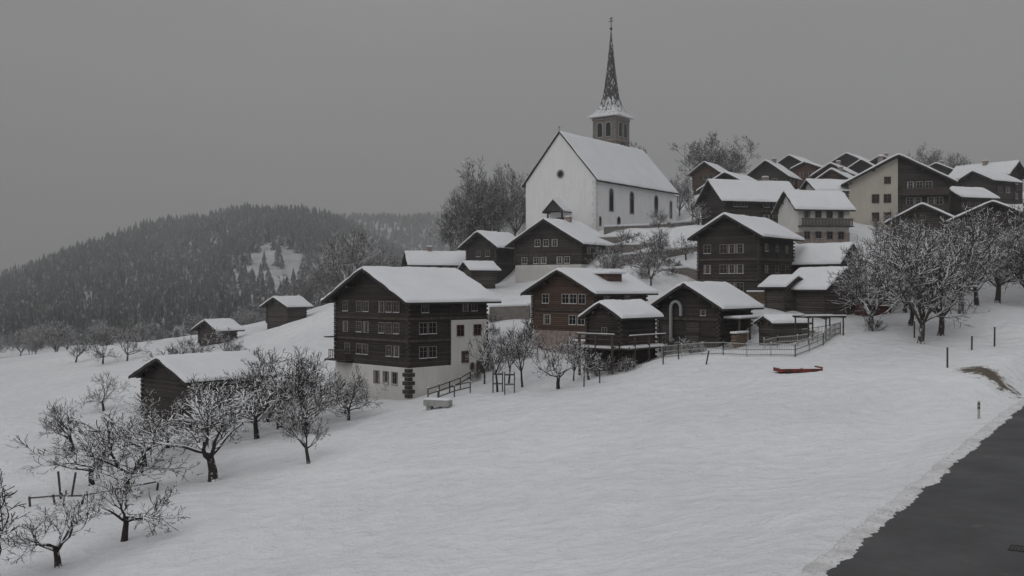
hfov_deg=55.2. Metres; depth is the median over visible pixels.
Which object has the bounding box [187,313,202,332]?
bare ash tree
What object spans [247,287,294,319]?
bare ash tree
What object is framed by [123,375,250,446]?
apple tree
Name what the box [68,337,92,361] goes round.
apple tree
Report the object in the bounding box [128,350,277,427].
orchard barn
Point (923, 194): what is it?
balconies
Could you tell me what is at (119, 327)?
bare ash tree
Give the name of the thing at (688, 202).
garden fruit tree
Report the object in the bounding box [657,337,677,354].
snowy shrub
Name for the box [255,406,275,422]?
snowy shrub
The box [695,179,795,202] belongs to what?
roof snow
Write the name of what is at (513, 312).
masonry
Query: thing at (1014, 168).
village chalet
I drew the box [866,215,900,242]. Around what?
garden fruit tree
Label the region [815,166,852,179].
village chalet
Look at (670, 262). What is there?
snowy shrub
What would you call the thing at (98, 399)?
apple tree
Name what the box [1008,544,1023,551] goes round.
storm drain grate
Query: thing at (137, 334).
bare ash tree
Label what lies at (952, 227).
walnut tree
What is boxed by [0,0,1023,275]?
sky
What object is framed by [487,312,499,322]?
snowy shrub
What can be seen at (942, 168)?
village chalet
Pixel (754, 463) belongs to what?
snow covered ground
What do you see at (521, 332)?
snowy shrub
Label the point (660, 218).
garden fruit tree
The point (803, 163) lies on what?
roof
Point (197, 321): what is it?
bare ash tree
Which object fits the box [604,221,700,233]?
masonry
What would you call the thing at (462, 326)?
stair window glass
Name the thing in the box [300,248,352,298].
bare ash tree
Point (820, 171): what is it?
village chalet
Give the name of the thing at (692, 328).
barn doors
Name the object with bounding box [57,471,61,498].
wooden stake
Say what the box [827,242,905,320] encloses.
walnut tree
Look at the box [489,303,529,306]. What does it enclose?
terrace wall
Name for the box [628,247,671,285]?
garden fruit tree
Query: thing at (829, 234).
window glass
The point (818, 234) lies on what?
window frames
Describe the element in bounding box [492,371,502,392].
tree guard
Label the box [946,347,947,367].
wooden stake
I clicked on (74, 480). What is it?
wooden stake
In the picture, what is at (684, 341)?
snowy shrub
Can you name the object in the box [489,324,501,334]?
snowy shrub
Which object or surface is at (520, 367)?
young fruit tree
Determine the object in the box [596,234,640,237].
churchyard retaining wall
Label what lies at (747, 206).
window frames
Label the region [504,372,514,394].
tree guard
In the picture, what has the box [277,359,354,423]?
apple tree
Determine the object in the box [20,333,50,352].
bare ash tree
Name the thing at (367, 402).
apple tree
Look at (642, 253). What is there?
garden fruit tree
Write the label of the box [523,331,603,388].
apple tree
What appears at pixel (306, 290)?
bare ash tree
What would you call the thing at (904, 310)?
walnut tree
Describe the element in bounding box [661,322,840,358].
wire garden fence
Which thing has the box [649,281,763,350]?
hay barn
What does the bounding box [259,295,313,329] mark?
field barn
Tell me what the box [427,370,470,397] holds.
wooden rail fence
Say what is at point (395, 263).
bare ash tree
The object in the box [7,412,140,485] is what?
apple tree
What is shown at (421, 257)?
roof snow
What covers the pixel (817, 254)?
log barn
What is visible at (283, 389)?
apple tree
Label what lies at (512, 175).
lime tree
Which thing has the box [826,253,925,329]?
walnut tree
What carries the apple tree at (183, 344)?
on the snow covered ground
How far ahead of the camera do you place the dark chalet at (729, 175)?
152.41 m
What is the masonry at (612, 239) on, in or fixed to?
on the snow covered ground
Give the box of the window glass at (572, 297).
[543,294,628,324]
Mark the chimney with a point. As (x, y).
(880, 158)
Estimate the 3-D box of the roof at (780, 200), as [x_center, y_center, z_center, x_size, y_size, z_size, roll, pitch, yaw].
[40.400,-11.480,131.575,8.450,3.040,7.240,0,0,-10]
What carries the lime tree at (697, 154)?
on the snow covered ground
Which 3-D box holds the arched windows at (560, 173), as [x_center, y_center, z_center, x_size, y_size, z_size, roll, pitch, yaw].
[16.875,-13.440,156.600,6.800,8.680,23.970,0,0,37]
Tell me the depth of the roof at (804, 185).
143.97 m
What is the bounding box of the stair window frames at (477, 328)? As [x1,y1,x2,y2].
[457,324,481,362]
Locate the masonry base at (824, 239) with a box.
[794,232,849,243]
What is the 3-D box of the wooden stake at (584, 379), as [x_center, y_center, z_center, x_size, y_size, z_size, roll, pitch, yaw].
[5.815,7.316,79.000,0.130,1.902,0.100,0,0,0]
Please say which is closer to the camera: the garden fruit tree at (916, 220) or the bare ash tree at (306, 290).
the garden fruit tree at (916, 220)
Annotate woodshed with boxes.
[457,260,500,288]
[757,274,803,311]
[851,288,898,316]
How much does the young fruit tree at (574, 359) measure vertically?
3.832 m
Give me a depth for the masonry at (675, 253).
124.83 m
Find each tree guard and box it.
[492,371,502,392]
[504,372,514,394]
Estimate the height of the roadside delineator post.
1.200 m
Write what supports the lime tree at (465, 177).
on the snow covered ground
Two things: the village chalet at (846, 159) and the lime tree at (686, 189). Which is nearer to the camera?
the lime tree at (686, 189)
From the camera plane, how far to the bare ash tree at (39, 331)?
242.27 m
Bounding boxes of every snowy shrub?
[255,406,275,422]
[468,369,482,381]
[479,358,499,370]
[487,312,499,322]
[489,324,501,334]
[514,327,531,339]
[522,317,531,329]
[588,365,604,375]
[601,356,626,374]
[615,355,641,371]
[636,267,648,278]
[648,221,658,227]
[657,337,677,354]
[658,255,674,266]
[662,265,677,274]
[667,220,675,227]
[674,336,703,352]
[862,315,888,331]
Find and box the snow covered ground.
[0,189,1023,575]
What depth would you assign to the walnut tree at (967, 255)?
93.77 m
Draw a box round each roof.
[401,251,458,266]
[694,181,775,206]
[772,192,855,214]
[790,162,820,170]
[800,180,848,191]
[841,155,957,186]
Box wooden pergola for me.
[792,314,846,341]
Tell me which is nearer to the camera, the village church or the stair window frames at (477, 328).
the stair window frames at (477, 328)
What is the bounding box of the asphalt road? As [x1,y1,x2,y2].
[825,406,1023,575]
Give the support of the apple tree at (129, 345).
on the snow covered ground
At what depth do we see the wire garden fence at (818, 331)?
90.63 m
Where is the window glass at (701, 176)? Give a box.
[699,175,712,179]
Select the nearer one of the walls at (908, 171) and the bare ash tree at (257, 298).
the walls at (908, 171)
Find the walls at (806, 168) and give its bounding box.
[794,164,819,188]
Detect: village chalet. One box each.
[687,161,728,194]
[746,158,801,188]
[777,154,813,172]
[809,160,858,178]
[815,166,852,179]
[831,152,869,166]
[847,158,873,172]
[868,153,887,164]
[929,160,953,174]
[948,160,1023,203]
[949,186,999,215]
[953,170,1022,203]
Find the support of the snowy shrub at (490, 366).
on the snow covered ground
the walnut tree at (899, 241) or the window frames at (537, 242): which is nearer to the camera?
the walnut tree at (899, 241)
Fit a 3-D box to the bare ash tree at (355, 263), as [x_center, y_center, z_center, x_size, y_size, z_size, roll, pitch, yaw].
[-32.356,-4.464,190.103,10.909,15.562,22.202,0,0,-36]
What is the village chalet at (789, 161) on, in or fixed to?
on the snow covered ground
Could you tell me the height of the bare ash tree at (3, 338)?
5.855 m
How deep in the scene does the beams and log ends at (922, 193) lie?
138.09 m
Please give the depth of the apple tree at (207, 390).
79.33 m
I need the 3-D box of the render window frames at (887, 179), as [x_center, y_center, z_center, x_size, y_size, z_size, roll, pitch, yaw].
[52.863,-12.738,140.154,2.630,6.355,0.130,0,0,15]
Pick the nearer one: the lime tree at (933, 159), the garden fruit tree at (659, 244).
the garden fruit tree at (659, 244)
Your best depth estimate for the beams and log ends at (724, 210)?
139.21 m
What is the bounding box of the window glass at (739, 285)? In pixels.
[704,244,787,290]
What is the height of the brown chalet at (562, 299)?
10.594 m
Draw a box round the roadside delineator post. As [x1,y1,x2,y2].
[977,401,979,418]
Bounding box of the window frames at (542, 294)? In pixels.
[542,294,629,325]
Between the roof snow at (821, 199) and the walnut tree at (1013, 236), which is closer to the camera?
the walnut tree at (1013, 236)
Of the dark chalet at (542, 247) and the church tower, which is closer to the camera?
the dark chalet at (542, 247)
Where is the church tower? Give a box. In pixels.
[587,17,634,146]
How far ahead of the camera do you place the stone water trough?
77.72 m
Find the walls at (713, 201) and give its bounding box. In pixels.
[703,187,777,224]
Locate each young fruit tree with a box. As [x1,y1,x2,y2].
[464,334,501,383]
[472,321,522,391]
[493,326,536,382]
[495,321,543,386]
[557,342,590,380]
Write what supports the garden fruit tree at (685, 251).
on the snow covered ground
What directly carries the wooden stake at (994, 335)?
on the snow covered ground
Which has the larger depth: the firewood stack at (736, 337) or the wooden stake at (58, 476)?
the firewood stack at (736, 337)
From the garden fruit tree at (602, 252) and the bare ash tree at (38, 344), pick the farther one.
the bare ash tree at (38, 344)
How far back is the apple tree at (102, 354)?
139.31 m
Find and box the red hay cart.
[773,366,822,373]
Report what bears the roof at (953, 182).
on the walls at (908, 171)
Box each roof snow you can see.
[401,250,465,264]
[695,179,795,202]
[771,189,855,212]
[790,161,822,168]
[799,178,850,190]
[841,153,957,183]
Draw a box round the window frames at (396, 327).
[342,300,477,384]
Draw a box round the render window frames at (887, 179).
[872,176,890,217]
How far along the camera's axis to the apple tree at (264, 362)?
80.53 m
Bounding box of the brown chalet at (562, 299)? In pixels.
[520,267,658,353]
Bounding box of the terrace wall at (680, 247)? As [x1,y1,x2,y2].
[604,244,696,256]
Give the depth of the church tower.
168.70 m
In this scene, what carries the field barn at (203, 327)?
on the snow covered ground
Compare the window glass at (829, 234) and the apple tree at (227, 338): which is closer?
the apple tree at (227, 338)
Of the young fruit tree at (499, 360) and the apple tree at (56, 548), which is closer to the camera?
the apple tree at (56, 548)
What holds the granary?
on the snow covered ground
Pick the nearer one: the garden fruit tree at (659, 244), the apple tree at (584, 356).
the apple tree at (584, 356)
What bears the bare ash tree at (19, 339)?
on the snow covered ground
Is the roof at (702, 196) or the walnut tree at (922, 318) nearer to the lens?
the walnut tree at (922, 318)
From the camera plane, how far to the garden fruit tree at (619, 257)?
115.62 m
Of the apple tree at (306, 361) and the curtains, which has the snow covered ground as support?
the apple tree at (306, 361)
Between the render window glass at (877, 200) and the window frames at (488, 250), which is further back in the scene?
the window frames at (488, 250)
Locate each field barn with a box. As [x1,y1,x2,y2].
[191,318,245,345]
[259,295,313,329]
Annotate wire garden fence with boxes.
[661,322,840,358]
[763,331,817,350]
[801,321,840,339]
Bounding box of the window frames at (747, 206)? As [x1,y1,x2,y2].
[733,202,777,218]
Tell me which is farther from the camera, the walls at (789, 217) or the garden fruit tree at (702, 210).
the garden fruit tree at (702, 210)
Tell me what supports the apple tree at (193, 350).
on the snow covered ground
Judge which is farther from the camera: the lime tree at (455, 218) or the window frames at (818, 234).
the lime tree at (455, 218)
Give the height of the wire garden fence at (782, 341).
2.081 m
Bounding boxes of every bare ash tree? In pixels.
[0,334,13,351]
[1,327,37,355]
[19,324,45,350]
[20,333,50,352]
[24,324,54,347]
[24,337,45,354]
[33,318,74,351]
[40,332,70,351]
[56,326,78,349]
[80,323,133,346]
[82,319,126,345]
[125,319,151,342]
[151,326,174,340]
[182,313,215,332]
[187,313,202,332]
[230,310,250,325]
[236,305,264,323]
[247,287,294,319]
[277,268,328,305]
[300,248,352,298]
[309,291,327,308]
[315,224,391,284]
[348,241,394,273]
[375,244,420,266]
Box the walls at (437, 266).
[410,266,454,267]
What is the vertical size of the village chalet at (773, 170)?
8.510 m
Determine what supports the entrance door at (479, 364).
in the timber chalet at (405, 332)
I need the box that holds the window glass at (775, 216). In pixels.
[734,202,777,220]
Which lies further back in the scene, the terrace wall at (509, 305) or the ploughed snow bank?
the terrace wall at (509, 305)
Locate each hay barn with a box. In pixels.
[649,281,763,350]
[884,202,958,241]
[947,200,1023,244]
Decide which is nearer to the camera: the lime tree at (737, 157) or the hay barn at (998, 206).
the hay barn at (998, 206)
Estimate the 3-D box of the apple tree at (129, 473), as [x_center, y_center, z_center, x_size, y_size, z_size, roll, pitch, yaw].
[-24.047,10.171,59.550,9.985,5.531,6.858,0,0,-14]
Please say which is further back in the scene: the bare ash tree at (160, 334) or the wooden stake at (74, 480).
the bare ash tree at (160, 334)
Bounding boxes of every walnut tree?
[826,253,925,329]
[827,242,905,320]
[840,229,907,286]
[861,234,989,343]
[862,219,952,303]
[863,228,974,325]
[870,230,950,312]
[878,215,971,253]
[881,228,1001,335]
[896,208,986,259]
[909,217,1015,313]
[917,208,1022,305]
[927,198,1023,284]
[934,212,1023,303]
[973,218,1023,292]
[989,222,1023,251]
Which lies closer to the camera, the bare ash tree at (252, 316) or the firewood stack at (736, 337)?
the firewood stack at (736, 337)
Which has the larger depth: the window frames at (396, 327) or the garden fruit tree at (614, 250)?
the garden fruit tree at (614, 250)
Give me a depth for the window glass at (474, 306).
90.15 m
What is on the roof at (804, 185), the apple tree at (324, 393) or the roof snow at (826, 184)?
the roof snow at (826, 184)
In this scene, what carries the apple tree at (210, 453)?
on the snow covered ground
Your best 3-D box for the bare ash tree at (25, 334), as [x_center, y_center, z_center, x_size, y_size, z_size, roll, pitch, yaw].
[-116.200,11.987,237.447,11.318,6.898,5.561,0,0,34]
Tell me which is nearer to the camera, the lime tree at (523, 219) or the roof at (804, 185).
the roof at (804, 185)
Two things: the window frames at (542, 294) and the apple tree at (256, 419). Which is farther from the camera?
the window frames at (542, 294)
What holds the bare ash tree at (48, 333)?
on the snow covered ground
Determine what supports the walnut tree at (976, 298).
on the snow covered ground
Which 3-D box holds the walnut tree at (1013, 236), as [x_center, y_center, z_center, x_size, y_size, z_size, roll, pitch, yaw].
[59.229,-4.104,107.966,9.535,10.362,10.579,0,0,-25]
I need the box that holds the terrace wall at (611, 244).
[606,240,667,245]
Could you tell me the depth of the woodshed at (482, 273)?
133.04 m
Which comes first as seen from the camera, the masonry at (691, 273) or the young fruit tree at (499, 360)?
the young fruit tree at (499, 360)
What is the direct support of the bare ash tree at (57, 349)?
on the snow covered ground
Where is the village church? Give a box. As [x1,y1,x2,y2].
[521,127,678,231]
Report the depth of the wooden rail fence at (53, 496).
58.58 m
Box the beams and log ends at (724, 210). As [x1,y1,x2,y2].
[698,183,771,224]
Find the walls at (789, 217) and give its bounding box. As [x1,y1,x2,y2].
[778,197,848,232]
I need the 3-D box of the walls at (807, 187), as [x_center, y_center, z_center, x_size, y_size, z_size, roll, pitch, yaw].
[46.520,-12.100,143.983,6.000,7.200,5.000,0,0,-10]
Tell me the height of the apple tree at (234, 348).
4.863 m
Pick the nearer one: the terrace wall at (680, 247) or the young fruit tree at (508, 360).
the young fruit tree at (508, 360)
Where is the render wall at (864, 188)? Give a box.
[847,158,897,227]
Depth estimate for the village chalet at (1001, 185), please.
159.91 m
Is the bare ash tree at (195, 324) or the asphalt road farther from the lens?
the bare ash tree at (195, 324)
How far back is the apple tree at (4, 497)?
40.46 m
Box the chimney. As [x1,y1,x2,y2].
[877,156,883,163]
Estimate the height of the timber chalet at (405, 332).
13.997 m
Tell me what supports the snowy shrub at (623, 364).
on the snow covered ground
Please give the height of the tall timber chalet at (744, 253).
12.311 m
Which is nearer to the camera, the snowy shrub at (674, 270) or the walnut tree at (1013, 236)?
the walnut tree at (1013, 236)
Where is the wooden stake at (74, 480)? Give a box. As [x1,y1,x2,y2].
[71,472,76,494]
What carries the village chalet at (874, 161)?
on the snow covered ground
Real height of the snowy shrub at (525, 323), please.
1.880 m
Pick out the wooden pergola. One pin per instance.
(825, 316)
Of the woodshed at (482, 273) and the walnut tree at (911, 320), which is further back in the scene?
the woodshed at (482, 273)
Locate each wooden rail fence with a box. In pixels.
[28,481,159,506]
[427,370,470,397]
[437,381,470,397]
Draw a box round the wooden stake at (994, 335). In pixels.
[994,327,995,346]
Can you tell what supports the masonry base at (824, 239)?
on the snow covered ground
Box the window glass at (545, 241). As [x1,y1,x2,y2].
[522,240,600,263]
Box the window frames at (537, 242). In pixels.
[522,239,601,263]
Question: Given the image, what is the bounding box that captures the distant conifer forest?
[0,202,525,345]
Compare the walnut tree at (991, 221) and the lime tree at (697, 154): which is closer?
the walnut tree at (991, 221)
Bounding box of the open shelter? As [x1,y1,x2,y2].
[754,313,811,345]
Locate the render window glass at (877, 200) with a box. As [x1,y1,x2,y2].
[872,177,890,220]
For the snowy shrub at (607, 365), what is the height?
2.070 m
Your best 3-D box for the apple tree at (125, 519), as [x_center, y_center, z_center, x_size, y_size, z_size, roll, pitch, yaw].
[-18.679,10.362,48.171,5.536,4.652,6.030,0,0,-17]
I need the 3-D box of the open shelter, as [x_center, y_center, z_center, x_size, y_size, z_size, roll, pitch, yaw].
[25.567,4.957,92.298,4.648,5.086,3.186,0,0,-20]
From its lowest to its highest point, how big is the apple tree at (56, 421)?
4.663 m
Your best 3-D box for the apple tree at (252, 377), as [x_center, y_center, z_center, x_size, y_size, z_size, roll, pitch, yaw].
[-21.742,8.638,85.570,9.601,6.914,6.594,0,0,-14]
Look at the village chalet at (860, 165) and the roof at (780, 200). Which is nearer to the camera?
the roof at (780, 200)
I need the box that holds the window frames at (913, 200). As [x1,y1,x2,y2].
[906,181,942,205]
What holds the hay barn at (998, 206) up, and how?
on the snow covered ground
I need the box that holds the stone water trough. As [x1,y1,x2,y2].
[423,397,452,410]
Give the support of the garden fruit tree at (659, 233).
on the snow covered ground
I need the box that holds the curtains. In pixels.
[908,182,933,203]
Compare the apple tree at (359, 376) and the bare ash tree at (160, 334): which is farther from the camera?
the bare ash tree at (160, 334)
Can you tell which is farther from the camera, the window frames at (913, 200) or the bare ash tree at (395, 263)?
the bare ash tree at (395, 263)
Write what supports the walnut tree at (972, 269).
on the snow covered ground
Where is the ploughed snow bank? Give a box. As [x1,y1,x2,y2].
[796,397,1023,575]
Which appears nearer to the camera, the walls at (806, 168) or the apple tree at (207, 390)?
the apple tree at (207, 390)
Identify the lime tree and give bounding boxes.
[429,207,471,250]
[436,185,488,250]
[441,179,487,238]
[455,156,523,231]
[457,163,522,230]
[461,187,505,232]
[472,165,523,231]
[505,173,527,236]
[629,142,647,152]
[668,129,739,182]
[669,174,695,216]
[700,135,760,173]
[906,142,955,165]
[943,152,974,167]
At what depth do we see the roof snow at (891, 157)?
138.84 m
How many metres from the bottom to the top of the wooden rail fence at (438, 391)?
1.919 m
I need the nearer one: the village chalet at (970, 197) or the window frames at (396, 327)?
the window frames at (396, 327)
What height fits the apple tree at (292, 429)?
5.086 m
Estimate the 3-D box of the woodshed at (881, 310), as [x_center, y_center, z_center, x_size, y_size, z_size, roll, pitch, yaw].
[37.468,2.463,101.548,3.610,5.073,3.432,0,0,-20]
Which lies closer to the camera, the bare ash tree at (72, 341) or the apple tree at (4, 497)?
the apple tree at (4, 497)
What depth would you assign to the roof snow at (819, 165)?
196.39 m
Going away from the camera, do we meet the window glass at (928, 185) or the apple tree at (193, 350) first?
the apple tree at (193, 350)
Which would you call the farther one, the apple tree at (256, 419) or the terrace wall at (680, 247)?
the terrace wall at (680, 247)
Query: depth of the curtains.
139.11 m
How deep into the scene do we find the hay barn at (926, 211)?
126.58 m
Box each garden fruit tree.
[586,248,625,268]
[590,243,610,266]
[591,238,627,262]
[610,245,659,267]
[615,224,636,242]
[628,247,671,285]
[637,232,671,259]
[646,208,671,227]
[648,227,670,247]
[669,233,697,259]
[680,193,700,219]
[684,200,711,224]
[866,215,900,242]
[884,208,925,237]
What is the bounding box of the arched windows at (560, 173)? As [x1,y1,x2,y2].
[558,171,671,225]
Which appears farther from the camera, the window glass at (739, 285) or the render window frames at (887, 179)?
the render window frames at (887, 179)
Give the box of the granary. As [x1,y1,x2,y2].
[576,299,666,374]
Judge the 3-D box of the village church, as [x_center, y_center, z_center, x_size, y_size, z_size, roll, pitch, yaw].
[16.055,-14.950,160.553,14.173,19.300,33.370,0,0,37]
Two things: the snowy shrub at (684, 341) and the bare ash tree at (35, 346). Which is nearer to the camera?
the snowy shrub at (684, 341)
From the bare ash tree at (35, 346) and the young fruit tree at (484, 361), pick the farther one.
the bare ash tree at (35, 346)
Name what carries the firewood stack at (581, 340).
on the snow covered ground
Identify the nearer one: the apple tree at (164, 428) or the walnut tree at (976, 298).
the apple tree at (164, 428)
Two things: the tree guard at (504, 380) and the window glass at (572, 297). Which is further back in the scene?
the window glass at (572, 297)
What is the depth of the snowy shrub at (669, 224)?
137.97 m
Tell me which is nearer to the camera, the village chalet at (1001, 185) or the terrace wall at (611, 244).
the terrace wall at (611, 244)
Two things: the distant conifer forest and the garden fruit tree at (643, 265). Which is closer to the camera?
the garden fruit tree at (643, 265)
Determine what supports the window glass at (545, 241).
in the dark chalet at (542, 247)
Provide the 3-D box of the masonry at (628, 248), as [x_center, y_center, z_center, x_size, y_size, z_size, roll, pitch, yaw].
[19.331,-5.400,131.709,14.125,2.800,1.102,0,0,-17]
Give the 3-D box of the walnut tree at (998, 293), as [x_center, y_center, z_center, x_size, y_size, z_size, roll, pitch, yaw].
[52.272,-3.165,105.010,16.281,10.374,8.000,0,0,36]
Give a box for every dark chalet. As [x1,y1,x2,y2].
[457,230,515,283]
[505,216,610,282]
[696,171,756,192]
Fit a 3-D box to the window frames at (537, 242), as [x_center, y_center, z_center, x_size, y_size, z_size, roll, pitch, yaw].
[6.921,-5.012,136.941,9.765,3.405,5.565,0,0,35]
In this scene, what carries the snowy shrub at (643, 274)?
on the snow covered ground
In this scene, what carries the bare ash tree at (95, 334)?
on the snow covered ground
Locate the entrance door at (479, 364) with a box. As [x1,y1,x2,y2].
[471,359,483,375]
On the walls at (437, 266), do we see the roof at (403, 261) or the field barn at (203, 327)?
the roof at (403, 261)
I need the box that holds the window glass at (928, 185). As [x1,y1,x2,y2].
[907,182,942,203]
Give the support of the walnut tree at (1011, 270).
on the snow covered ground
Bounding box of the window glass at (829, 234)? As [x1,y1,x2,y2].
[805,211,843,238]
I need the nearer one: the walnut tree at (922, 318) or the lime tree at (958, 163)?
the walnut tree at (922, 318)
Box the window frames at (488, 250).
[476,250,489,256]
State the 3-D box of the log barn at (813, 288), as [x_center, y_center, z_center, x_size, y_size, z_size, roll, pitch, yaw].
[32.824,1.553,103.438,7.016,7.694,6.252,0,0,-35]
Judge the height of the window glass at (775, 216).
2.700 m
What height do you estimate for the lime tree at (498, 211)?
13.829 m
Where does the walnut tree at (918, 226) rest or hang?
on the snow covered ground
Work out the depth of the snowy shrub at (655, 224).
143.49 m
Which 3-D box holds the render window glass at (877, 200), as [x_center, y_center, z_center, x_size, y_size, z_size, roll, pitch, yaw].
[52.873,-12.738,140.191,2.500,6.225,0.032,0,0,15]
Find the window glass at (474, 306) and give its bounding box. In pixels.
[343,301,476,383]
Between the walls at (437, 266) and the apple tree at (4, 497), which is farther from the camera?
the walls at (437, 266)
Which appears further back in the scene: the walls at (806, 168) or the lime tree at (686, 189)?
the walls at (806, 168)
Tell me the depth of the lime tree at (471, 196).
170.49 m
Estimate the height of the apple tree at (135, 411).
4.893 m
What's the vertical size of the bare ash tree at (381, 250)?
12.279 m
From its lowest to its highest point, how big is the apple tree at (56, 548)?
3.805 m
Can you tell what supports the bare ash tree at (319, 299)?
on the snow covered ground
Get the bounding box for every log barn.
[791,266,863,318]
[792,242,862,272]
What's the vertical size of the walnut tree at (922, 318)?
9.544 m
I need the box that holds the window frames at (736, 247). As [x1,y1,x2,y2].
[704,243,788,291]
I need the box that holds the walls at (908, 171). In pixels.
[854,156,948,213]
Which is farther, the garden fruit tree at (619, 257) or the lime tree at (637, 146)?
the lime tree at (637, 146)
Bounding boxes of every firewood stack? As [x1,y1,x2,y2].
[573,339,584,344]
[730,331,748,347]
[746,290,764,302]
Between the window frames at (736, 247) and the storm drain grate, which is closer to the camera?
the storm drain grate
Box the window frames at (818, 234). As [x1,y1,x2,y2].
[804,211,843,239]
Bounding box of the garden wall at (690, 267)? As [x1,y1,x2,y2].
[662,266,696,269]
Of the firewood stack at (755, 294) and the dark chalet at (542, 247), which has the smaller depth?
the firewood stack at (755, 294)
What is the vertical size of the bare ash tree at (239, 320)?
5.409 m
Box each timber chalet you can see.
[320,266,501,399]
[687,212,804,300]
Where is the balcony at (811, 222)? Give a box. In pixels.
[798,218,853,226]
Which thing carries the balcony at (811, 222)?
attached to the walls at (789, 217)
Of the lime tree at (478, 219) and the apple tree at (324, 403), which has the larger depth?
the lime tree at (478, 219)
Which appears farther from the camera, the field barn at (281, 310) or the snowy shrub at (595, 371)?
the field barn at (281, 310)
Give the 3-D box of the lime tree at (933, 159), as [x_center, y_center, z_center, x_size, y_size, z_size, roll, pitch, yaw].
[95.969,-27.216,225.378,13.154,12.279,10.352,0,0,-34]
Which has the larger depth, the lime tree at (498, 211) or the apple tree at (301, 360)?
the lime tree at (498, 211)
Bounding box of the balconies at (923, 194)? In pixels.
[902,187,947,211]
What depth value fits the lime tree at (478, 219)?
169.64 m
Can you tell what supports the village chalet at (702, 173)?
on the snow covered ground
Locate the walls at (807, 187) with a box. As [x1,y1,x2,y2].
[804,184,846,193]
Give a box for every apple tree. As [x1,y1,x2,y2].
[0,469,38,554]
[0,490,107,567]
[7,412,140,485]
[22,405,202,497]
[38,397,84,450]
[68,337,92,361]
[70,382,276,481]
[75,370,136,411]
[77,333,121,363]
[78,450,190,541]
[88,407,189,466]
[112,332,152,360]
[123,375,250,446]
[123,388,198,447]
[143,333,195,361]
[158,333,217,354]
[187,372,242,432]
[205,326,243,350]
[205,347,316,415]
[214,368,294,438]
[216,351,330,428]
[217,331,265,358]
[219,351,314,421]
[237,347,329,415]
[262,379,349,434]
[273,392,329,463]
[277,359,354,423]
[285,345,355,421]
[323,364,369,414]
[323,372,389,420]
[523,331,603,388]
[567,333,604,379]
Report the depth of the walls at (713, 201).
139.81 m
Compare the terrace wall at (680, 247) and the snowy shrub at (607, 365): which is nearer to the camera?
the snowy shrub at (607, 365)
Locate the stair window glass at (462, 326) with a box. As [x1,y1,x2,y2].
[458,325,480,361]
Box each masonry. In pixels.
[489,306,530,320]
[601,237,632,248]
[602,246,697,268]
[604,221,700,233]
[606,245,650,254]
[663,268,697,280]
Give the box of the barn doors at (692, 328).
[662,322,698,344]
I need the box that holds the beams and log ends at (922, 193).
[848,156,949,213]
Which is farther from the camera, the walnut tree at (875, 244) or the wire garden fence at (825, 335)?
the walnut tree at (875, 244)
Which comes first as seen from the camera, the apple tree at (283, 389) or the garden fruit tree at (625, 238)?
the apple tree at (283, 389)
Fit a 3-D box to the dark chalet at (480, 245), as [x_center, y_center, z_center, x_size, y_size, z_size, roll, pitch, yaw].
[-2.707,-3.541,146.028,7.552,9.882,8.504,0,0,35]
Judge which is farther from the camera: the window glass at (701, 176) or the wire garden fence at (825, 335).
the window glass at (701, 176)
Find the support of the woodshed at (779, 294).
on the snow covered ground
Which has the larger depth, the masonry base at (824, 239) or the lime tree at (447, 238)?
the lime tree at (447, 238)
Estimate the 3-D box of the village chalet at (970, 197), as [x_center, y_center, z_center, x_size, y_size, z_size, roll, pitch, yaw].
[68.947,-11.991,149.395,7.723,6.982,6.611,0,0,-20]
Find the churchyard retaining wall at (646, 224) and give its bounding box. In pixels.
[604,220,696,226]
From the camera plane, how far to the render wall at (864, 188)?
140.43 m
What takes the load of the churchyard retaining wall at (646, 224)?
on the masonry at (607, 230)
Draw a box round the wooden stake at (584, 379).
[583,367,584,386]
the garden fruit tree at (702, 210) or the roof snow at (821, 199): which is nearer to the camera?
the roof snow at (821, 199)
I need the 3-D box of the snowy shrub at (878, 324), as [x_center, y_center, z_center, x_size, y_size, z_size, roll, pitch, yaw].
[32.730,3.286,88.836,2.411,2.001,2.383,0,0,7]
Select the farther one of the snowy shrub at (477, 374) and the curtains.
the curtains

